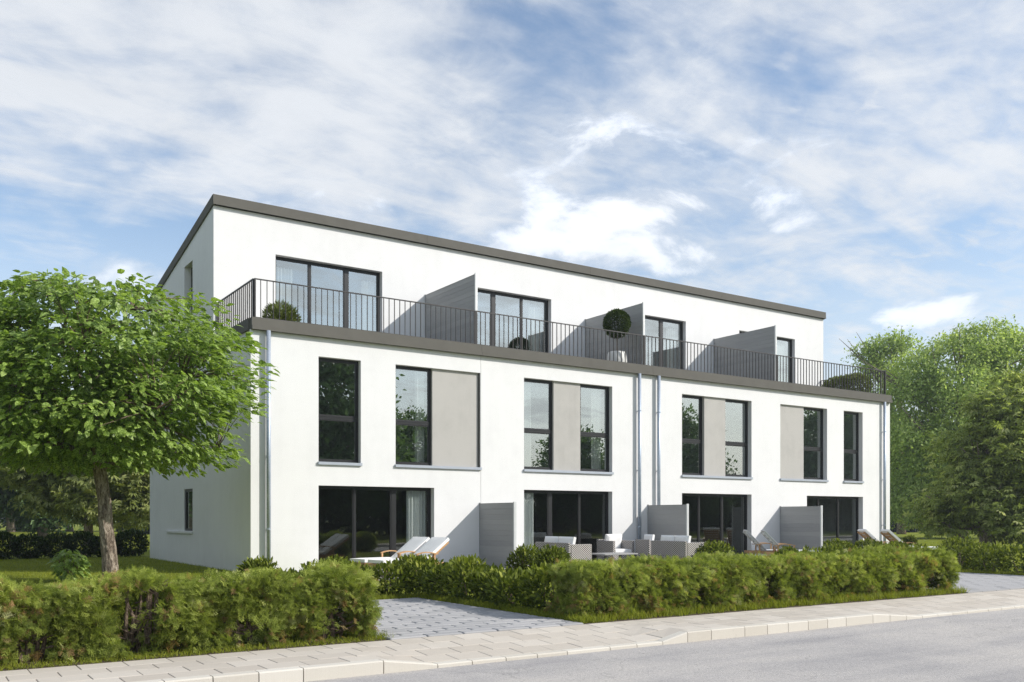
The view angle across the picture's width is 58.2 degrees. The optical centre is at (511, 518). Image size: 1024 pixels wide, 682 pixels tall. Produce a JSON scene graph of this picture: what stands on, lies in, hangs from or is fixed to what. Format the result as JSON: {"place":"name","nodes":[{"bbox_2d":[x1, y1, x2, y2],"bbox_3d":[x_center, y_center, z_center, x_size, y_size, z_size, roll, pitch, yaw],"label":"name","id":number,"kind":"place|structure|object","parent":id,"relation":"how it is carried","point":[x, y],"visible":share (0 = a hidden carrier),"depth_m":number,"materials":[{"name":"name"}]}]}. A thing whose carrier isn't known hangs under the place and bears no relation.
{"place":"outdoors","nodes":[
{"label":"outdoors","id":0,"kind":"place"},
{"bbox_2d":[0,633,386,670],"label":"verge","id":1,"kind":"structure","parent":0,"point":[124,659],"depth_m":9.23,"materials":[{"name":"plant"}]},
{"bbox_2d":[0,556,398,647],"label":"grass","id":2,"kind":"structure","parent":0,"point":[91,564],"depth_m":25.28,"materials":[{"name":"green plant"}]},
{"bbox_2d":[373,598,582,639],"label":"driveway","id":3,"kind":"structure","parent":0,"point":[405,618],"depth_m":12.14,"materials":[{"name":"grey stone"}]},
{"bbox_2d":[0,589,1023,681],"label":"pavement","id":4,"kind":"structure","parent":0,"point":[462,646],"depth_m":10.25,"materials":[{"name":"beige concrete"}]},
{"bbox_2d":[0,521,1023,669],"bbox_3d":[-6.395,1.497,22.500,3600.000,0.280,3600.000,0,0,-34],"label":"ground","id":5,"kind":"structure","parent":0,"point":[921,538],"depth_m":25.50,"materials":[{"name":"green plant"}]},
{"bbox_2d":[0,511,23,531],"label":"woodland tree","id":6,"kind":"object","parent":5,"relation":"on","point":[9,525],"depth_m":91.71,"materials":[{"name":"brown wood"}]},
{"bbox_2d":[0,517,60,530],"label":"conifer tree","id":7,"kind":"object","parent":5,"relation":"on","point":[4,525],"visible":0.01,"depth_m":102.67,"materials":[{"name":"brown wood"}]},
{"bbox_2d":[0,465,95,536],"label":"grey trunked tree","id":8,"kind":"object","parent":5,"relation":"on","point":[42,525],"visible":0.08,"depth_m":65.12,"materials":[{"name":"green plant"}]},
{"bbox_2d":[47,549,92,580],"bbox_3d":[-9.616,1.076,19.985,0.971,0.840,0.929,0,0,-34],"label":"leafy plant","id":9,"kind":"object","parent":5,"relation":"on","point":[59,568],"visible":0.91,"depth_m":19.84,"materials":[{"name":"green plant"}]},
{"bbox_2d":[54,519,93,530],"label":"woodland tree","id":10,"kind":"object","parent":5,"relation":"on","point":[71,529],"depth_m":99.71,"materials":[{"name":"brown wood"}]},
{"bbox_2d":[0,388,149,542],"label":"pale leaved tree","id":11,"kind":"object","parent":5,"relation":"on","point":[66,496],"visible":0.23,"depth_m":44.80,"materials":[{"name":"green plant"}]},
{"bbox_2d":[0,528,149,558],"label":"hedge","id":12,"kind":"object","parent":5,"relation":"on","point":[16,546],"visible":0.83,"depth_m":31.58,"materials":[{"name":"green plant"}]},
{"bbox_2d":[116,520,149,533],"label":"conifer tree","id":13,"kind":"object","parent":5,"relation":"on","point":[146,531],"visible":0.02,"depth_m":78.66,"materials":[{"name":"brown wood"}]},
{"bbox_2d":[0,267,279,575],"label":"broadleaf tree","id":14,"kind":"object","parent":5,"relation":"on","point":[88,431],"visible":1,"depth_m":16.70,"materials":[{"name":"green plant"}]},
{"bbox_2d":[0,557,383,666],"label":"thuja hedge","id":15,"kind":"object","parent":5,"relation":"on","point":[325,600],"visible":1,"depth_m":9.32,"materials":[{"name":"green plant"}]},
{"bbox_2d":[235,555,278,572],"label":"laurel shrub","id":16,"kind":"object","parent":5,"relation":"on","point":[252,563],"visible":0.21,"depth_m":16.41,"materials":[{"name":"green plant"}]},
{"bbox_2d":[318,554,349,567],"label":"laurel shrub","id":17,"kind":"object","parent":5,"relation":"on","point":[337,559],"visible":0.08,"depth_m":15.49,"materials":[{"name":"green plant"}]},
{"bbox_2d":[345,629,392,638],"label":"grass","id":18,"kind":"structure","parent":5,"relation":"on","point":[376,633],"depth_m":10.48,"materials":[{"name":"green plant"}]},
{"bbox_2d":[350,537,429,570],"bbox_3d":[-2.918,0.891,22.142,1.907,0.882,0.760,0,0,-42],"label":"sun lounger","id":19,"kind":"object","parent":5,"relation":"on","point":[415,544],"visible":0.36,"depth_m":22.38,"materials":[{"name":"white wood"}]},
{"bbox_2d":[373,592,419,599],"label":"grass","id":20,"kind":"structure","parent":5,"relation":"on","point":[392,596],"depth_m":15.57,"materials":[{"name":"green plant"}]},
{"bbox_2d":[368,537,449,571],"bbox_3d":[-2.405,0.891,21.571,1.907,0.882,0.760,0,0,-42],"label":"sun lounger","id":21,"kind":"object","parent":5,"relation":"on","point":[433,546],"visible":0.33,"depth_m":21.82,"materials":[{"name":"white wood"}]},
{"bbox_2d":[392,553,429,584],"bbox_3d":[-2.005,1.051,18.496,1.084,0.736,0.954,0,0,-34],"label":"laurel shrub","id":22,"kind":"object","parent":5,"relation":"on","point":[402,559],"visible":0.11,"depth_m":18.32,"materials":[{"name":"green plant"}]},
{"bbox_2d":[261,553,561,611],"bbox_3d":[-1.240,1.004,15.040,3.044,0.897,5.559,0,0,-69],"label":"laurel hedge","id":23,"kind":"object","parent":5,"relation":"on","point":[462,582],"visible":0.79,"depth_m":14.76,"materials":[{"name":"green plant"}]},
{"bbox_2d":[447,556,480,577],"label":"laurel shrub","id":24,"kind":"object","parent":5,"relation":"on","point":[456,558],"visible":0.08,"depth_m":18.70,"materials":[{"name":"green plant"}]},
{"bbox_2d":[479,502,515,567],"bbox_3d":[-0.413,0.452,25.400,0.080,1.810,1.808,0,0,-34],"label":"privacy screen","id":25,"kind":"object","parent":5,"relation":"on","point":[497,533],"visible":0.84,"depth_m":25.35,"materials":[{"name":"metal"}]},
{"bbox_2d":[415,592,599,622],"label":"grass","id":26,"kind":"structure","parent":5,"relation":"on","point":[515,609],"depth_m":13.42,"materials":[{"name":"green plant"}]},
{"bbox_2d":[149,194,892,571],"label":"terraced house","id":27,"kind":"structure","parent":5,"relation":"on","point":[333,468],"depth_m":28.74,"materials":[{"name":"white paint"}]},
{"bbox_2d":[185,489,192,530],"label":"window","id":28,"kind":"structure","parent":27,"relation":"in","point":[188,492],"depth_m":27.50,"materials":[{"name":"black glass"}]},
{"bbox_2d":[191,267,192,320],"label":"window","id":29,"kind":"structure","parent":27,"relation":"in","point":[192,267],"depth_m":27.78,"materials":[{"name":"grey glass"}]},
{"bbox_2d":[261,299,302,321],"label":"bush","id":30,"kind":"object","parent":27,"relation":"on","point":[268,310],"visible":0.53,"depth_m":23.35,"materials":[{"name":"green plant"}]},
{"bbox_2d":[276,267,291,304],"bbox_3d":[-6.635,-5.973,26.571,0.620,2.540,0.093,0,0,-34],"label":"curtain","id":31,"kind":"object","parent":27,"relation":"hanging from","point":[283,275],"visible":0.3,"depth_m":26.58,"materials":[{"name":"white fabric"}]},
{"bbox_2d":[276,256,379,331],"bbox_3d":[-5.452,-6.100,27.224,3.330,2.815,0.075,0,0,-34],"label":"terrace door","id":32,"kind":"structure","parent":27,"relation":"in","point":[345,270],"depth_m":27.50,"materials":[{"name":"black metal"}]},
{"bbox_2d":[318,357,361,465],"bbox_3d":[-4.499,-2.762,23.866,1.210,2.762,0.280,0,0,-34],"label":"window","id":33,"kind":"structure","parent":27,"relation":"in","point":[325,417],"depth_m":24.08,"materials":[{"name":"black metal"}]},
{"bbox_2d":[361,280,373,330],"bbox_3d":[-4.398,-5.973,28.062,0.430,2.540,0.091,0,0,-34],"label":"curtain","id":34,"kind":"object","parent":27,"relation":"hanging from","point":[367,287],"visible":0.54,"depth_m":28.05,"materials":[{"name":"white fabric"}]},
{"bbox_2d":[319,486,430,568],"bbox_3d":[-3.667,0.245,24.592,3.360,2.185,0.075,0,0,-34],"label":"terrace door","id":35,"kind":"structure","parent":27,"relation":"in","point":[392,490],"depth_m":24.83,"materials":[{"name":"black metal"}]},
{"bbox_2d":[406,491,424,542],"bbox_3d":[-2.648,0.247,25.359,0.560,2.160,0.093,0,0,-34],"label":"curtain","id":36,"kind":"object","parent":27,"relation":"hanging from","point":[415,513],"visible":0.59,"depth_m":25.34,"materials":[{"name":"white fabric"}]},
{"bbox_2d":[415,371,423,462],"bbox_3d":[-2.552,-2.793,25.423,0.283,2.660,0.082,0,0,-27],"label":"curtain","id":37,"kind":"object","parent":27,"relation":"hanging from","point":[419,415],"visible":0.88,"depth_m":25.42,"materials":[{"name":"white fabric"}]},
{"bbox_2d":[395,365,481,469],"bbox_3d":[-2.059,-2.762,25.493,2.715,2.762,0.280,0,0,-34],"label":"window","id":38,"kind":"structure","parent":27,"relation":"in","point":[427,423],"depth_m":25.39,"materials":[{"name":"black metal"}]},
{"bbox_2d":[425,273,477,343],"bbox_3d":[-1.862,-5.838,27.517,0.080,2.350,3.058,0,0,-34],"label":"privacy screen","id":39,"kind":"object","parent":27,"relation":"on","point":[463,293],"visible":0.72,"depth_m":27.25,"materials":[{"name":"metal"}]},
{"bbox_2d":[478,289,547,352],"bbox_3d":[-0.161,-6.100,30.753,3.330,2.815,0.075,0,0,-34],"label":"terrace door","id":40,"kind":"structure","parent":27,"relation":"in","point":[492,294],"depth_m":31.02,"materials":[{"name":"black metal"}]},
{"bbox_2d":[524,382,530,466],"bbox_3d":[0.347,-2.793,27.357,0.510,2.660,0.091,0,0,-34],"label":"curtain","id":41,"kind":"object","parent":27,"relation":"hanging from","point":[527,423],"visible":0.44,"depth_m":27.42,"materials":[{"name":"white fabric"}]},
{"bbox_2d":[524,493,532,554],"bbox_3d":[0.394,0.247,27.387,0.620,2.160,0.091,0,0,-34],"label":"curtain","id":42,"kind":"object","parent":27,"relation":"hanging from","point":[528,518],"visible":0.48,"depth_m":27.44,"materials":[{"name":"white fabric"}]},
{"bbox_2d":[528,306,541,351],"bbox_3d":[0.784,-5.973,31.519,0.560,2.540,0.093,0,0,-34],"label":"curtain","id":43,"kind":"object","parent":27,"relation":"hanging from","point":[534,312],"visible":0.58,"depth_m":31.49,"materials":[{"name":"white fabric"}]},
{"bbox_2d":[524,490,607,560],"bbox_3d":[1.624,0.245,28.121,3.360,2.185,0.075,0,0,-34],"label":"terrace door","id":44,"kind":"structure","parent":27,"relation":"in","point":[548,492],"depth_m":28.34,"materials":[{"name":"black metal"}]},
{"bbox_2d":[523,378,613,474],"bbox_3d":[1.703,-2.762,28.003,3.400,2.762,0.280,0,0,-34],"label":"window","id":45,"kind":"structure","parent":27,"relation":"in","point":[548,431],"depth_m":27.72,"materials":[{"name":"black metal"}]},
{"bbox_2d":[580,384,608,471],"bbox_3d":[2.543,-2.800,28.680,1.210,2.686,0.085,0,0,-34],"label":"window","id":46,"kind":"structure","parent":27,"relation":"in","point":[582,434],"depth_m":28.82,"materials":[{"name":"black metal"}]},
{"bbox_2d":[591,388,600,468],"bbox_3d":[2.633,-2.793,28.880,0.380,2.660,0.092,0,0,-34],"label":"curtain","id":47,"kind":"object","parent":27,"relation":"hanging from","point":[595,427],"visible":0.91,"depth_m":28.87,"materials":[{"name":"white fabric"}]},
{"bbox_2d":[585,302,644,363],"bbox_3d":[3.430,-5.838,31.046,0.080,2.350,3.058,0,0,-34],"label":"privacy screen","id":48,"kind":"object","parent":27,"relation":"on","point":[636,313],"visible":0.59,"depth_m":30.59,"materials":[{"name":"metal"}]},
{"bbox_2d":[602,308,631,361],"bbox_3d":[3.392,-5.734,29.776,0.980,2.142,0.961,0,0,-34],"label":"topiary tree","id":49,"kind":"object","parent":27,"relation":"on","point":[624,324],"visible":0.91,"depth_m":29.52,"materials":[{"name":"green plant"}]},
{"bbox_2d":[645,316,682,368],"bbox_3d":[5.120,-6.100,34.251,3.340,2.815,0.075,0,0,-34],"label":"terrace door","id":50,"kind":"structure","parent":27,"relation":"in","point":[660,321],"depth_m":34.54,"materials":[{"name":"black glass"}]},
{"bbox_2d":[666,328,676,368],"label":"curtain","id":51,"kind":"object","parent":27,"relation":"hanging from","point":[671,333],"visible":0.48,"depth_m":35.04,"materials":[{"name":"white fabric"}]},
{"bbox_2d":[682,493,746,554],"bbox_3d":[6.910,0.245,31.658,3.360,2.185,0.075,0,0,-34],"label":"terrace door","id":52,"kind":"structure","parent":27,"relation":"in","point":[721,496],"depth_m":31.85,"materials":[{"name":"black metal"}]},
{"bbox_2d":[682,395,752,478],"bbox_3d":[6.989,-2.762,31.540,3.400,2.762,0.300,0,0,-34],"label":"window","id":53,"kind":"structure","parent":27,"relation":"in","point":[693,441],"depth_m":31.26,"materials":[{"name":"black metal"}]},
{"bbox_2d":[725,399,747,476],"bbox_3d":[7.815,-2.800,32.220,1.230,2.686,0.085,0,0,-34],"label":"window","id":54,"kind":"structure","parent":27,"relation":"in","point":[727,443],"depth_m":32.51,"materials":[{"name":"black metal"}]},
{"bbox_2d":[714,325,776,380],"bbox_3d":[8.721,-5.838,34.575,0.080,2.350,3.058,0,0,-34],"label":"privacy screen","id":55,"kind":"object","parent":27,"relation":"on","point":[763,340],"visible":0.46,"depth_m":34.29,"materials":[{"name":"metal"}]},
{"bbox_2d":[739,331,791,382],"bbox_3d":[10.352,-6.100,37.716,3.350,2.815,0.075,0,0,-34],"label":"terrace door","id":56,"kind":"structure","parent":27,"relation":"in","point":[782,339],"depth_m":38.58,"materials":[{"name":"black metal"}]},
{"bbox_2d":[777,345,784,381],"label":"curtain","id":57,"kind":"object","parent":27,"relation":"hanging from","point":[780,350],"visible":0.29,"depth_m":38.47,"materials":[{"name":"white fabric"}]},
{"bbox_2d":[780,407,828,481],"bbox_3d":[10.738,-2.762,34.046,2.680,2.762,0.310,0,0,-34],"label":"window","id":58,"kind":"structure","parent":27,"relation":"in","point":[820,449],"depth_m":34.69,"materials":[{"name":"black metal"}]},
{"bbox_2d":[807,496,858,541],"bbox_3d":[12.180,0.245,35.173,3.350,2.185,0.075,0,0,-34],"label":"terrace door","id":59,"kind":"structure","parent":27,"relation":"in","point":[817,497],"depth_m":35.40,"materials":[{"name":"black metal"}]},
{"bbox_2d":[821,372,872,391],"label":"box bush","id":60,"kind":"object","parent":27,"relation":"on","point":[862,382],"visible":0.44,"depth_m":36.85,"materials":[{"name":"green plant"}]},
{"bbox_2d":[843,411,863,482],"bbox_3d":[13.147,-2.762,35.653,1.210,2.762,0.310,0,0,-34],"label":"window","id":61,"kind":"structure","parent":27,"relation":"in","point":[850,451],"depth_m":36.02,"materials":[{"name":"black metal"}]},
{"bbox_2d":[504,543,542,574],"bbox_3d":[0.340,0.983,20.806,1.010,0.891,0.944,0,0,-34],"label":"laurel shrub","id":62,"kind":"object","parent":5,"relation":"on","point":[523,559],"visible":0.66,"depth_m":20.66,"materials":[{"name":"green plant"}]},
{"bbox_2d":[533,544,570,581],"bbox_3d":[0.907,0.982,19.989,1.030,0.885,1.026,0,0,-34],"label":"laurel shrub","id":63,"kind":"object","parent":5,"relation":"on","point":[551,555],"visible":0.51,"depth_m":19.79,"materials":[{"name":"green plant"}]},
{"bbox_2d":[135,604,1023,681],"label":"kerb","id":64,"kind":"structure","parent":5,"relation":"on","point":[307,673],"depth_m":9.80,"materials":[{"name":"beige concrete"}]},
{"bbox_2d":[648,504,688,540],"bbox_3d":[4.894,0.452,28.940,0.080,1.810,1.808,0,0,-34],"label":"privacy screen","id":65,"kind":"object","parent":5,"relation":"on","point":[668,519],"visible":0.54,"depth_m":28.88,"materials":[{"name":"metal"}]},
{"bbox_2d":[543,543,961,617],"bbox_3d":[4.390,0.979,14.954,9.115,1.076,1.183,0,0,-34],"label":"thuja hedge","id":66,"kind":"object","parent":5,"relation":"on","point":[653,582],"visible":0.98,"depth_m":13.87,"materials":[{"name":"green plant"}]},
{"bbox_2d":[776,545,797,553],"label":"laurel shrub","id":67,"kind":"object","parent":5,"relation":"on","point":[789,548],"visible":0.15,"depth_m":26.44,"materials":[{"name":"green plant"}]},
{"bbox_2d":[780,505,822,549],"bbox_3d":[10.194,0.452,32.474,0.080,1.810,1.808,0,0,-34],"label":"privacy screen","id":68,"kind":"object","parent":5,"relation":"on","point":[799,529],"visible":0.8,"depth_m":32.42,"materials":[{"name":"metal"}]},
{"bbox_2d":[821,537,854,550],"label":"laurel shrub","id":69,"kind":"object","parent":5,"relation":"on","point":[849,544],"visible":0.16,"depth_m":28.36,"materials":[{"name":"green plant"}]},
{"bbox_2d":[853,537,884,548],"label":"laurel shrub","id":70,"kind":"object","parent":5,"relation":"on","point":[864,542],"visible":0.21,"depth_m":28.93,"materials":[{"name":"green plant"}]},
{"bbox_2d":[841,325,923,533],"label":"thin tree","id":71,"kind":"object","parent":5,"relation":"on","point":[875,356],"visible":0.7,"depth_m":79.62,"materials":[{"name":"green plant"}]},
{"bbox_2d":[771,540,1023,573],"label":"laurel hedge","id":72,"kind":"object","parent":5,"relation":"on","point":[1002,553],"visible":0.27,"depth_m":22.64,"materials":[{"name":"green plant"}]},
{"bbox_2d":[890,410,923,531],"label":"conifer tree","id":73,"kind":"object","parent":5,"relation":"on","point":[912,530],"visible":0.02,"depth_m":90.45,"materials":[{"name":"plant"}]},
{"bbox_2d":[880,529,936,548],"bbox_3d":[13.333,0.845,30.593,1.948,0.974,0.760,0,0,0],"label":"sun lounger","id":74,"kind":"object","parent":5,"relation":"on","point":[888,535],"visible":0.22,"depth_m":30.34,"materials":[{"name":"white wood"}]},
{"bbox_2d":[902,534,917,545],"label":"laurel shrub","id":75,"kind":"object","parent":5,"relation":"on","point":[909,538],"visible":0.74,"depth_m":43.83,"materials":[{"name":"green plant"}]},
{"bbox_2d":[860,314,1023,538],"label":"feathery tree","id":76,"kind":"object","parent":5,"relation":"on","point":[928,390],"visible":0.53,"depth_m":60.29,"materials":[{"name":"green plant"}]},
{"bbox_2d":[936,534,981,566],"bbox_3d":[12.192,0.914,25.001,1.334,0.994,1.235,0,0,-34],"label":"laurel shrub","id":77,"kind":"object","parent":5,"relation":"on","point":[954,539],"visible":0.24,"depth_m":24.83,"materials":[{"name":"green plant"}]},
{"bbox_2d":[897,361,1023,549],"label":"chestnut tree","id":78,"kind":"object","parent":5,"relation":"on","point":[983,486],"visible":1,"depth_m":38.95,"materials":[{"name":"green plant"}]},
{"bbox_2d":[919,541,1023,570],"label":"grass","id":79,"kind":"structure","parent":5,"relation":"on","point":[930,543],"depth_m":45.51,"materials":[{"name":"green plant"}]},
{"bbox_2d":[961,541,1001,569],"bbox_3d":[12.274,0.986,24.006,1.065,0.822,0.980,0,0,-34],"label":"laurel shrub","id":80,"kind":"object","parent":5,"relation":"on","point":[978,545],"visible":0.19,"depth_m":23.88,"materials":[{"name":"green plant"}]},
{"bbox_2d":[956,569,1023,574],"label":"grass","id":81,"kind":"structure","parent":5,"relation":"on","point":[991,571],"depth_m":22.50,"materials":[{"name":"green plant"}]},
{"bbox_2d":[0,0,1023,425],"label":"sky","id":82,"kind":"structure","parent":0,"point":[860,163],"materials":[{"name":"blue"}]},
{"bbox_2d":[308,608,1023,681],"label":"road","id":83,"kind":"structure","parent":0,"point":[988,646],"depth_m":9.60,"materials":[{"name":"grey asphalt"}]},
{"bbox_2d":[382,556,1023,594],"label":"grass","id":84,"kind":"structure","parent":0,"point":[969,572],"depth_m":23.67,"materials":[{"name":"green plant"}]},
{"bbox_2d":[568,585,970,623],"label":"grass","id":85,"kind":"structure","parent":0,"point":[745,606],"depth_m":13.96,"materials":[{"name":"green plant"}]},
{"bbox_2d":[931,572,1023,594],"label":"driveway","id":86,"kind":"structure","parent":0,"point":[978,582],"depth_m":19.34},
{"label":"terrace","id":87,"kind":"structure","parent":0,"visible":0},
{"bbox_2d":[535,536,591,564],"bbox_3d":[1.360,0.904,24.607,0.780,0.856,1.520,0,0,-34],"label":"sofa","id":88,"kind":"object","parent":87,"relation":"on","point":[580,551],"visible":0.41,"depth_m":24.08,"materials":[{"name":"wicker"}]},
{"bbox_2d":[592,552,637,558],"bbox_3d":[2.813,1.147,25.636,1.200,0.370,0.760,0,0,-34],"label":"coffee table","id":89,"kind":"object","parent":87,"relation":"on","point":[616,553],"visible":0.43,"depth_m":25.32,"materials":[{"name":"stone"}]},
{"bbox_2d":[597,534,633,560],"bbox_3d":[3.167,0.904,28.132,0.860,0.856,0.780,0,0,-34],"label":"armchair","id":90,"kind":"object","parent":87,"relation":"on","point":[609,543],"visible":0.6,"depth_m":28.02,"materials":[{"name":"wicker"}]},
{"bbox_2d":[635,534,654,557],"bbox_3d":[4.171,0.904,27.924,0.600,0.856,0.620,0,0,-34],"label":"armchair","id":91,"kind":"object","parent":87,"relation":"on","point":[643,546],"visible":0.46,"depth_m":27.75,"materials":[{"name":"wicker"}]},
{"bbox_2d":[652,535,704,559],"bbox_3d":[4.740,0.904,26.260,0.780,0.856,1.380,0,0,-34],"label":"sofa","id":92,"kind":"object","parent":87,"relation":"on","point":[681,546],"visible":0.74,"depth_m":25.89,"materials":[{"name":"wicker"}]},
{"bbox_2d":[695,539,736,556],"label":"laurel shrub","id":93,"kind":"object","parent":87,"relation":"on","point":[708,547],"visible":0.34,"depth_m":25.67,"materials":[{"name":"green plant"}]},
{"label":"terrace","id":94,"kind":"structure","parent":0,"visible":0},
{"bbox_2d":[743,530,797,554],"bbox_3d":[8.421,0.846,29.508,1.910,0.973,0.760,0,0,5],"label":"sun lounger","id":95,"kind":"object","parent":94,"relation":"on","point":[754,541],"visible":0.56,"depth_m":29.29,"materials":[{"name":"brown wood"}]},
{"bbox_2d":[760,530,821,554],"bbox_3d":[8.745,0.846,28.607,1.910,0.973,0.760,0,0,5],"label":"sun lounger","id":96,"kind":"object","parent":94,"relation":"on","point":[770,539],"visible":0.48,"depth_m":28.40,"materials":[{"name":"brown wood"}]},
{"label":"terrace","id":97,"kind":"structure","parent":0,"visible":0},
{"bbox_2d":[857,529,886,542],"bbox_3d":[12.942,0.845,31.595,1.948,0.974,0.760,0,0,0],"label":"sun lounger","id":98,"kind":"object","parent":97,"relation":"on","point":[864,533],"visible":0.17,"depth_m":31.35,"materials":[{"name":"white wood"}]}
]}

